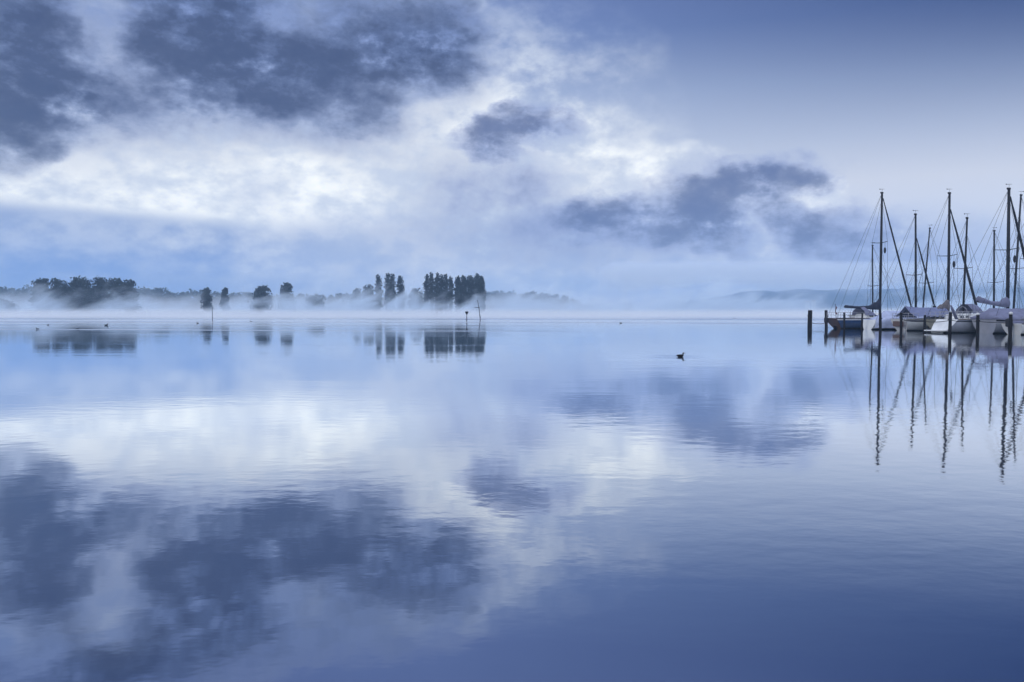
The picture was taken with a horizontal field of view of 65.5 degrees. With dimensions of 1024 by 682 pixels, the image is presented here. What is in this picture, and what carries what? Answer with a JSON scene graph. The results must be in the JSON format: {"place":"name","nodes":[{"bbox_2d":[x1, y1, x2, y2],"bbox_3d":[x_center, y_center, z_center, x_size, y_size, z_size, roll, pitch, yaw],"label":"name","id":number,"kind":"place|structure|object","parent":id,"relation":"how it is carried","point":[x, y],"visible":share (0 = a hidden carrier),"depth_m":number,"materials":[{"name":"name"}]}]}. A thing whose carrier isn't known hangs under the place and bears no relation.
{"place":"outdoors","nodes":[
{"label":"outdoors","id":0,"kind":"place"},
{"bbox_2d":[8,291,344,311],"bbox_3d":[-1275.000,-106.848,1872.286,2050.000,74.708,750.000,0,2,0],"label":"hills","id":1,"kind":"structure","parent":0,"point":[149,307],"depth_m":1563.44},
{"bbox_2d":[15,311,438,312],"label":"shore","id":2,"kind":"structure","parent":0,"point":[222,312],"depth_m":649.64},
{"bbox_2d":[0,284,351,311],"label":"wood","id":3,"kind":"object","parent":2,"relation":"on","point":[173,302],"visible":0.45,"depth_m":669.60,"materials":[{"name":"plant"}]},
{"bbox_2d":[350,293,479,312],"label":"wood","id":4,"kind":"object","parent":2,"relation":"on","point":[406,300],"visible":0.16,"depth_m":671.12,"materials":[{"name":"green plant"}]},
{"bbox_2d":[10,313,637,314],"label":"shore","id":5,"kind":"structure","parent":0,"point":[308,314],"depth_m":322.72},
{"bbox_2d":[0,298,20,314],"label":"broadleaf tree","id":6,"kind":"object","parent":5,"relation":"on","point":[7,307],"visible":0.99,"depth_m":296.95,"materials":[{"name":"green plant"}]},
{"bbox_2d":[28,277,53,314],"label":"broadleaf tree","id":7,"kind":"object","parent":5,"relation":"on","point":[41,299],"visible":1,"depth_m":303.31,"materials":[{"name":"green plant"}]},
{"bbox_2d":[44,278,69,314],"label":"broadleaf tree","id":8,"kind":"object","parent":5,"relation":"on","point":[57,286],"visible":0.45,"depth_m":309.65,"materials":[{"name":"green plant"}]},
{"bbox_2d":[49,286,84,314],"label":"broadleaf tree","id":9,"kind":"object","parent":5,"relation":"on","point":[71,301],"visible":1,"depth_m":297.40,"materials":[{"name":"green plant"}]},
{"bbox_2d":[66,275,99,314],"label":"broadleaf tree","id":10,"kind":"object","parent":5,"relation":"on","point":[89,300],"visible":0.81,"depth_m":303.79,"materials":[{"name":"green plant"}]},
{"bbox_2d":[88,277,107,313],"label":"broadleaf tree","id":11,"kind":"object","parent":5,"relation":"on","point":[100,283],"visible":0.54,"depth_m":313.50,"materials":[{"name":"green plant"}]},
{"bbox_2d":[100,277,126,314],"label":"broadleaf tree","id":12,"kind":"object","parent":5,"relation":"on","point":[115,296],"visible":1,"depth_m":304.33,"materials":[{"name":"green plant"}]},
{"bbox_2d":[120,279,141,313],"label":"broadleaf tree","id":13,"kind":"object","parent":5,"relation":"on","point":[131,306],"visible":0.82,"depth_m":309.98,"materials":[{"name":"green plant"}]},
{"bbox_2d":[200,287,214,313],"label":"broadleaf tree","id":14,"kind":"object","parent":5,"relation":"on","point":[206,298],"visible":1,"depth_m":328.60,"materials":[{"name":"green plant"}]},
{"bbox_2d":[219,287,230,313],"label":"broadleaf tree","id":15,"kind":"object","parent":5,"relation":"on","point":[224,301],"visible":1,"depth_m":329.04,"materials":[{"name":"green plant"}]},
{"bbox_2d":[247,285,274,313],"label":"broadleaf tree","id":16,"kind":"object","parent":5,"relation":"on","point":[260,302],"visible":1,"depth_m":318.44,"materials":[{"name":"green plant"}]},
{"bbox_2d":[277,282,296,313],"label":"broadleaf tree","id":17,"kind":"object","parent":5,"relation":"on","point":[286,304],"visible":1,"depth_m":313.49,"materials":[{"name":"green plant"}]},
{"bbox_2d":[304,293,326,314],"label":"broadleaf tree","id":18,"kind":"object","parent":5,"relation":"on","point":[315,306],"visible":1,"depth_m":303.06,"materials":[{"name":"green plant"}]},
{"bbox_2d":[348,288,362,313],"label":"broadleaf tree","id":19,"kind":"object","parent":5,"relation":"on","point":[356,303],"visible":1,"depth_m":316.68,"materials":[{"name":"green plant"}]},
{"bbox_2d":[358,284,377,313],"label":"broadleaf tree","id":20,"kind":"object","parent":5,"relation":"on","point":[368,300],"visible":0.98,"depth_m":316.54,"materials":[{"name":"green plant"}]},
{"bbox_2d":[374,274,383,314],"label":"poplar tree","id":21,"kind":"object","parent":5,"relation":"on","point":[378,294],"visible":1,"depth_m":309.06,"materials":[{"name":"green plant"}]},
{"bbox_2d":[383,272,396,314],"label":"poplar tree","id":22,"kind":"object","parent":5,"relation":"on","point":[389,287],"visible":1,"depth_m":308.97,"materials":[{"name":"green plant"}]},
{"bbox_2d":[395,276,405,313],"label":"poplar tree","id":23,"kind":"object","parent":5,"relation":"on","point":[400,298],"visible":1,"depth_m":311.05,"materials":[{"name":"green plant"}]},
{"bbox_2d":[407,288,423,313],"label":"broadleaf tree","id":24,"kind":"object","parent":5,"relation":"on","point":[415,302],"visible":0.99,"depth_m":316.21,"materials":[{"name":"green plant"}]},
{"bbox_2d":[422,274,429,314],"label":"poplar tree","id":25,"kind":"object","parent":5,"relation":"on","point":[425,284],"visible":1,"depth_m":308.96,"materials":[{"name":"green plant"}]},
{"bbox_2d":[428,272,434,314],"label":"poplar tree","id":26,"kind":"object","parent":5,"relation":"on","point":[431,290],"visible":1,"depth_m":309.05,"materials":[{"name":"green plant"}]},
{"bbox_2d":[433,272,439,314],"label":"poplar tree","id":27,"kind":"object","parent":5,"relation":"on","point":[436,294],"visible":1,"depth_m":309.10,"materials":[{"name":"green plant"}]},
{"bbox_2d":[438,274,444,314],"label":"poplar tree","id":28,"kind":"object","parent":5,"relation":"on","point":[441,293],"visible":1,"depth_m":309.09,"materials":[{"name":"green plant"}]},
{"bbox_2d":[443,274,449,314],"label":"poplar tree","id":29,"kind":"object","parent":5,"relation":"on","point":[446,294],"visible":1,"depth_m":309.09,"materials":[{"name":"green plant"}]},
{"bbox_2d":[447,276,453,314],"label":"poplar tree","id":30,"kind":"object","parent":5,"relation":"on","point":[450,295],"visible":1,"depth_m":309.23,"materials":[{"name":"green plant"}]},
{"bbox_2d":[453,275,462,314],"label":"poplar tree","id":31,"kind":"object","parent":5,"relation":"on","point":[457,295],"visible":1,"depth_m":306.89,"materials":[{"name":"green plant"}]},
{"bbox_2d":[459,275,468,314],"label":"poplar tree","id":32,"kind":"object","parent":5,"relation":"on","point":[464,294],"visible":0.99,"depth_m":306.82,"materials":[{"name":"green plant"}]},
{"bbox_2d":[466,275,475,314],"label":"poplar tree","id":33,"kind":"object","parent":5,"relation":"on","point":[470,305],"visible":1,"depth_m":306.70,"materials":[{"name":"green plant"}]},
{"bbox_2d":[471,273,482,314],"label":"poplar tree","id":34,"kind":"object","parent":5,"relation":"on","point":[476,279],"visible":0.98,"depth_m":306.74,"materials":[{"name":"green plant"}]},
{"bbox_2d":[477,275,486,314],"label":"poplar tree","id":35,"kind":"object","parent":5,"relation":"on","point":[483,296],"visible":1,"depth_m":307.00,"materials":[{"name":"green plant"}]},
{"bbox_2d":[382,311,596,311],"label":"shore","id":36,"kind":"structure","parent":0,"point":[522,311],"depth_m":909.83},
{"bbox_2d":[484,290,594,311],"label":"wood","id":37,"kind":"object","parent":36,"relation":"on","point":[501,300],"visible":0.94,"depth_m":911.21,"materials":[{"name":"plant"}]},
{"bbox_2d":[0,311,1023,681],"bbox_3d":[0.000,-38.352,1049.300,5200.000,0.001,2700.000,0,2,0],"label":"water","id":38,"kind":"structure","parent":0,"point":[632,497],"depth_m":7.17,"materials":[{"name":"blue liquid"}]},
{"bbox_2d":[807,310,811,326],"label":"mooring pile","id":39,"kind":"object","parent":38,"relation":"in","point":[809,315],"visible":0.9,"depth_m":80.41,"materials":[{"name":"brown wood"}]},
{"bbox_2d":[825,310,827,327],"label":"mooring pile","id":40,"kind":"object","parent":38,"relation":"in","point":[826,313],"visible":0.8,"depth_m":77.94,"materials":[{"name":"brown wood"}]},
{"bbox_2d":[843,313,845,328],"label":"mooring pile","id":41,"kind":"object","parent":38,"relation":"in","point":[844,318],"visible":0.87,"depth_m":73.23,"materials":[{"name":"brown wood"}]},
{"bbox_2d":[861,313,862,329],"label":"mooring pile","id":42,"kind":"object","parent":38,"relation":"in","point":[861,321],"visible":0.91,"depth_m":71.38,"materials":[{"name":"brown wood"}]},
{"bbox_2d":[824,189,911,328],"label":"sailboat","id":43,"kind":"object","parent":38,"relation":"on","point":[850,323],"visible":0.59,"depth_m":76.17,"materials":[{"name":"white paint"}]},
{"bbox_2d":[848,242,904,317],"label":"sailboat","id":44,"kind":"object","parent":38,"relation":"on","point":[852,316],"visible":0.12,"depth_m":91.66,"materials":[{"name":"paint"}]},
{"bbox_2d":[879,313,882,329],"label":"mooring pile","id":45,"kind":"object","parent":38,"relation":"in","point":[880,321],"visible":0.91,"depth_m":68.44,"materials":[{"name":"brown wood"}]},
{"bbox_2d":[863,210,935,329],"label":"sailboat","id":46,"kind":"object","parent":38,"relation":"on","point":[872,323],"visible":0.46,"depth_m":71.90,"materials":[{"name":"paint"}]},
{"bbox_2d":[900,313,902,330],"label":"mooring pile","id":47,"kind":"object","parent":38,"relation":"in","point":[901,322],"visible":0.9,"depth_m":66.30,"materials":[{"name":"brown wood"}]},
{"bbox_2d":[923,315,925,331],"bbox_3d":[32.834,-0.794,63.427,0.273,2.551,0.274,2,3,41],"label":"mooring pile","id":48,"kind":"object","parent":38,"relation":"in","point":[924,324],"visible":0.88,"depth_m":63.30,"materials":[{"name":"brown wood"}]},
{"bbox_2d":[900,227,957,308],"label":"sailboat","id":49,"kind":"object","parent":38,"relation":"on","point":[928,249],"visible":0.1,"depth_m":85.82,"materials":[{"name":"paint"}]},
{"bbox_2d":[891,192,977,330],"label":"sailboat","id":50,"kind":"object","parent":38,"relation":"on","point":[913,313],"visible":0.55,"depth_m":68.17,"materials":[{"name":"paint"}]},
{"bbox_2d":[948,312,951,332],"bbox_3d":[32.882,-0.772,59.837,0.315,2.781,0.316,2,3,39],"label":"mooring pile","id":51,"kind":"object","parent":38,"relation":"in","point":[950,324],"visible":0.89,"depth_m":59.74,"materials":[{"name":"brown wood"}]},
{"bbox_2d":[923,213,990,328],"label":"sailboat","id":52,"kind":"object","parent":38,"relation":"on","point":[968,307],"visible":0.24,"depth_m":65.50,"materials":[{"name":"paint"}]},
{"bbox_2d":[924,184,1023,332],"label":"sailboat","id":53,"kind":"object","parent":38,"relation":"on","point":[967,326],"visible":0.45,"depth_m":61.99,"materials":[{"name":"paint"}]},
{"bbox_2d":[976,313,979,333],"bbox_3d":[34.025,-0.698,58.192,0.308,2.757,0.309,1,2,18],"label":"mooring pile","id":54,"kind":"object","parent":38,"relation":"in","point":[977,322],"visible":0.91,"depth_m":58.09,"materials":[{"name":"brown wood"}]},
{"bbox_2d":[970,224,1023,333],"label":"sailboat","id":55,"kind":"object","parent":38,"relation":"on","point":[994,315],"visible":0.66,"depth_m":58.73,"materials":[{"name":"paint"}]},
{"bbox_2d":[973,227,1022,308],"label":"sailboat","id":56,"kind":"object","parent":38,"relation":"on","point":[993,253],"visible":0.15,"depth_m":83.66,"materials":[{"name":"paint"}]},
{"bbox_2d":[985,191,1023,308],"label":"sailboat","id":57,"kind":"object","parent":38,"relation":"on","point":[1016,262],"visible":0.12,"depth_m":75.76,"materials":[{"name":"paint"}]},
{"bbox_2d":[1008,312,1012,335],"bbox_3d":[34.050,-0.590,54.444,0.311,2.827,0.309,-1,3,-34],"label":"mooring pile","id":58,"kind":"object","parent":38,"relation":"in","point":[1010,324],"visible":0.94,"depth_m":54.32,"materials":[{"name":"brown wood"}]},
{"bbox_2d":[1001,318,1023,334],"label":"motorboat","id":59,"kind":"object","parent":38,"relation":"on","point":[1017,327],"visible":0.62,"depth_m":56.10,"materials":[{"name":"paint"}]},
{"bbox_2d":[0,0,1023,310],"label":"sky","id":60,"kind":"structure","parent":0,"point":[602,154],"materials":[{"name":"blue"}]},
{"bbox_2d":[645,281,1023,311],"bbox_3d":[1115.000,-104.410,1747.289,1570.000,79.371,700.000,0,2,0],"label":"hills","id":61,"kind":"structure","parent":0,"point":[792,300],"depth_m":1614.50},
{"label":"shore","id":62,"kind":"structure","parent":0,"visible":0},
{"bbox_2d":[595,302,632,310],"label":"bushes","id":63,"kind":"object","parent":62,"relation":"on","point":[625,308],"visible":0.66,"depth_m":1533.79,"materials":[{"name":"green plant"}]}
]}

